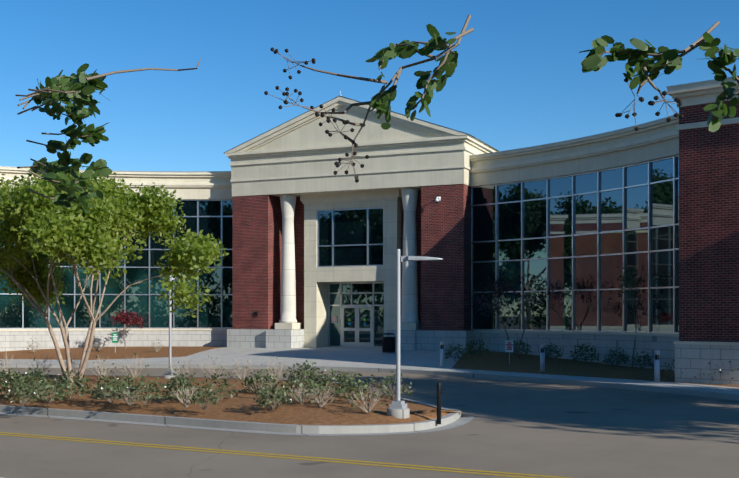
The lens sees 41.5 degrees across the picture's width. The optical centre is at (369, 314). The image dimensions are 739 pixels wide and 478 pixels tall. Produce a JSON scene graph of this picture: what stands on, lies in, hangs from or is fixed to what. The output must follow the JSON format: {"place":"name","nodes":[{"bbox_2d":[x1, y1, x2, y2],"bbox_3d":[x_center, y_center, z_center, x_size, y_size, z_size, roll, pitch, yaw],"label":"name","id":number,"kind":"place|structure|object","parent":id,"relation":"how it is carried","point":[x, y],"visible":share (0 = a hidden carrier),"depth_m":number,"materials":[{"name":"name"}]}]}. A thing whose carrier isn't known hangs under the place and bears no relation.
{"place":"outdoors","nodes":[
{"label":"outdoors","id":0,"kind":"place"},
{"bbox_2d":[0,368,738,477],"bbox_3d":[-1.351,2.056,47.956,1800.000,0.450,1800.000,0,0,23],"label":"asphalt ground","id":1,"kind":"structure","parent":0,"point":[550,429],"depth_m":17.35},
{"bbox_2d":[164,276,176,375],"bbox_3d":[-6.256,0.291,30.827,0.377,3.220,1.091,0,0,-4],"label":"light pole","id":2,"kind":"object","parent":1,"relation":"on","point":[167,372],"visible":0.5,"depth_m":30.43,"materials":[{"name":"grey metal"}]},
{"bbox_2d":[0,373,473,435],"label":"island kerb","id":3,"kind":"structure","parent":1,"relation":"on","point":[450,420],"depth_m":19.69,"materials":[{"name":"grey concrete"}]},
{"bbox_2d":[0,374,462,424],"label":"mulch bed","id":4,"kind":"object","parent":3,"relation":"on","point":[243,406],"visible":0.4,"depth_m":21.45,"materials":[{"name":"brown soil"}]},
{"bbox_2d":[0,160,228,385],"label":"crape myrtle","id":5,"kind":"object","parent":4,"relation":"on","point":[76,232],"depth_m":25.59,"materials":[{"name":"green plant"}]},
{"bbox_2d":[163,375,177,378],"bbox_3d":[-6.233,2.091,30.470,0.460,0.380,0.453,0,0,23],"label":"lamp post base","id":6,"kind":"object","parent":4,"relation":"on","point":[167,376],"visible":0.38,"depth_m":30.29,"materials":[{"name":"white concrete"}]},
{"bbox_2d":[0,340,384,412],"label":"dry shrub twigs","id":7,"kind":"object","parent":4,"relation":"on","point":[300,401],"visible":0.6,"depth_m":29.33,"materials":[{"name":"beige plant"}]},
{"bbox_2d":[387,408,409,418],"bbox_3d":[0.583,2.091,19.738,0.460,0.380,0.453,0,0,23],"label":"lamp post footing","id":8,"kind":"object","parent":4,"relation":"on","point":[401,413],"visible":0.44,"depth_m":19.54,"materials":[{"name":"white concrete"}]},
{"bbox_2d":[437,382,443,423],"bbox_3d":[1.421,1.779,19.527,0.154,0.845,0.088,0,0,23],"label":"black post","id":9,"kind":"object","parent":3,"relation":"on","point":[439,389],"visible":1,"depth_m":19.50,"materials":[{"name":"black metal"}]},
{"bbox_2d":[0,432,569,477],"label":"double yellow line","id":10,"kind":"object","parent":1,"relation":"on","point":[290,457],"visible":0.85,"depth_m":15.51,"materials":[{"name":"paint"}]},
{"bbox_2d":[0,329,678,370],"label":"stone base","id":11,"kind":"object","parent":1,"relation":"on","point":[294,338],"visible":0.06,"depth_m":46.16,"materials":[{"name":"beige stone"}]},
{"bbox_2d":[0,96,678,336],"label":"stone trim","id":12,"kind":"structure","parent":1,"relation":"on","point":[444,134],"depth_m":47.32,"materials":[{"name":"beige stone"}]},
{"bbox_2d":[0,96,678,171],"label":"metal roof","id":13,"kind":"object","parent":12,"relation":"on","point":[394,112],"visible":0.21,"depth_m":47.42,"materials":[{"name":"grey metal"}]},
{"bbox_2d":[1,123,678,199],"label":"wing cornice bands","id":14,"kind":"object","parent":12,"relation":"attached to","point":[655,151],"visible":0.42,"depth_m":43.55,"materials":[{"name":"paint"}]},
{"bbox_2d":[252,107,438,150],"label":"tympanum","id":15,"kind":"object","parent":12,"relation":"on","point":[312,134],"visible":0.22,"depth_m":47.88,"materials":[{"name":"paint"}]},
{"bbox_2d":[279,187,418,322],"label":"columns","id":16,"kind":"structure","parent":12,"relation":"on","point":[409,310],"depth_m":47.12,"materials":[{"name":"stone"}]},
{"bbox_2d":[231,141,484,196],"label":"entablature","id":17,"kind":"structure","parent":12,"relation":"on","point":[297,187],"depth_m":47.66,"materials":[{"name":"paint"}]},
{"bbox_2d":[233,184,470,330],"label":"brick wall","id":18,"kind":"structure","parent":1,"relation":"on","point":[443,228],"depth_m":48.28,"materials":[{"name":"red brick"}]},
{"bbox_2d":[254,195,469,315],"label":"wall fittings","id":19,"kind":"object","parent":18,"relation":"attached to","point":[467,199],"depth_m":45.94,"materials":[{"name":"black metal"}]},
{"bbox_2d":[0,364,738,400],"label":"drive kerb","id":20,"kind":"object","parent":1,"relation":"on","point":[626,386],"visible":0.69,"depth_m":35.47,"materials":[{"name":"grey concrete"}]},
{"bbox_2d":[0,347,738,394],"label":"sidewalk","id":21,"kind":"structure","parent":1,"relation":"on","point":[370,357],"depth_m":41.99,"materials":[{"name":"grey concrete"}]},
{"bbox_2d":[0,250,678,345],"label":"glass","id":22,"kind":"object","parent":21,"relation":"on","point":[585,302],"visible":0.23,"depth_m":46.11,"materials":[{"name":"glass"}]},
{"bbox_2d":[331,316,336,322],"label":"door notice","id":23,"kind":"object","parent":22,"relation":"attached to","point":[333,318],"depth_m":50.64,"materials":[{"name":"white paint"}]},
{"bbox_2d":[2,225,678,266],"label":"spandrel panels","id":24,"kind":"object","parent":22,"relation":"on","point":[635,241],"visible":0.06,"depth_m":43.25,"materials":[{"name":"glass"}]},
{"bbox_2d":[0,155,678,347],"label":"mullions","id":25,"kind":"object","parent":21,"relation":"on","point":[356,329],"visible":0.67,"depth_m":44.64,"materials":[{"name":"silver metal"}]},
{"bbox_2d":[0,157,678,265],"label":"glass","id":26,"kind":"object","parent":25,"relation":"in","point":[350,227],"visible":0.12,"depth_m":44.54,"materials":[{"name":"blue glass"}]},
{"bbox_2d":[304,199,400,347],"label":"entrance surround","id":27,"kind":"object","parent":21,"relation":"on","point":[317,280],"visible":0.42,"depth_m":49.09,"materials":[{"name":"beige stone"}]},
{"bbox_2d":[382,333,395,351],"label":"litter bin","id":28,"kind":"object","parent":21,"relation":"on","point":[388,344],"visible":1,"depth_m":43.83,"materials":[{"name":"black metal"}]},
{"bbox_2d":[0,347,738,386],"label":"pine straw beds","id":29,"kind":"object","parent":1,"relation":"on","point":[496,361],"visible":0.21,"depth_m":40.27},
{"bbox_2d":[112,333,117,342],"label":"yard sign","id":30,"kind":"object","parent":29,"relation":"on","point":[114,337],"visible":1,"depth_m":47.39,"materials":[{"name":"green plastic"}]},
{"bbox_2d":[109,309,145,348],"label":"maple","id":31,"kind":"object","parent":29,"relation":"on","point":[129,320],"depth_m":49.05,"materials":[{"name":"red plant"}]},
{"bbox_2d":[0,338,738,409],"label":"shrub","id":32,"kind":"object","parent":29,"relation":"on","point":[22,382],"depth_m":22.62,"materials":[{"name":"green plant"}]},
{"bbox_2d":[505,341,512,351],"bbox_3d":[5.579,1.276,38.872,0.310,0.460,0.004,0,0,9],"label":"sign","id":33,"kind":"object","parent":29,"relation":"on","point":[506,350],"visible":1,"depth_m":38.88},
{"bbox_2d":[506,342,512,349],"bbox_3d":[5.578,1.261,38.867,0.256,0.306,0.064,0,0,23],"label":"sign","id":34,"kind":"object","parent":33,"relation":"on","point":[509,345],"visible":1,"depth_m":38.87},
{"bbox_2d":[389,249,442,408],"bbox_3d":[0.945,0.291,19.709,1.080,3.220,0.355,0,0,5],"label":"light pole","id":35,"kind":"object","parent":1,"relation":"on","point":[397,403],"visible":0.98,"depth_m":19.70,"materials":[{"name":"grey metal"}]},
{"bbox_2d":[440,341,443,366],"bbox_3d":[2.839,1.599,38.079,0.176,1.100,0.176,0,0,23],"label":"bollard light","id":36,"kind":"object","parent":1,"relation":"on","point":[441,356],"visible":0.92,"depth_m":38.01,"materials":[{"name":"grey metal"}]},
{"bbox_2d":[464,273,568,355],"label":"tree","id":37,"kind":"object","parent":1,"relation":"on","point":[496,284],"depth_m":42.24,"materials":[{"name":"green plant"}]},
{"bbox_2d":[540,344,544,371],"bbox_3d":[6.423,1.666,36.176,0.176,1.100,0.176,0,0,23],"label":"bollard light","id":38,"kind":"object","parent":1,"relation":"on","point":[542,362],"visible":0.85,"depth_m":36.10,"materials":[{"name":"grey"}]},
{"bbox_2d":[617,262,642,366],"bbox_3d":[10.729,0.063,39.296,1.741,4.326,2.515,0,0,23],"label":"young tree","id":39,"kind":"object","parent":1,"relation":"on","point":[631,280],"depth_m":39.21,"materials":[{"name":"green plant"}]},
{"bbox_2d":[654,350,659,380],"bbox_3d":[9.233,1.701,31.269,0.176,1.100,0.176,0,0,23],"label":"bollard light","id":40,"kind":"object","parent":1,"relation":"on","point":[656,369],"visible":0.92,"depth_m":31.20,"materials":[{"name":"grey"}]},
{"bbox_2d":[675,344,738,384],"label":"tower base","id":41,"kind":"object","parent":1,"relation":"on","point":[692,361],"visible":0.33,"depth_m":30.30,"materials":[{"name":"beige stone"}]},
{"bbox_2d":[679,101,738,341],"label":"brick pier","id":42,"kind":"structure","parent":41,"relation":"on","point":[708,236],"depth_m":30.36,"materials":[{"name":"red brick"}]},
{"bbox_2d":[667,78,738,344],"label":"stone trim","id":43,"kind":"structure","parent":42,"relation":"attached to","point":[699,93],"depth_m":30.39,"materials":[{"name":"beige stone"}]},
{"bbox_2d":[666,77,730,87],"bbox_3d":[16.305,-7.214,31.881,9.600,0.030,10.100,0,0,38],"label":"tower coping","id":44,"kind":"object","parent":43,"relation":"on","point":[693,82],"visible":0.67,"depth_m":30.37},
{"bbox_2d":[0,0,738,170],"label":"sky","id":45,"kind":"structure","parent":0,"point":[518,80],"materials":[{"name":"blue"}]},
{"bbox_2d":[15,15,738,213],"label":"branches","id":46,"kind":"object","parent":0,"point":[668,61],"depth_m":3.92,"materials":[{"name":"green plant"}]},
{"bbox_2d":[264,47,683,182],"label":"seed heads","id":47,"kind":"object","parent":46,"relation":"attached to","point":[641,99],"visible":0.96,"depth_m":3.74,"materials":[{"name":"brown plant"}]}
]}

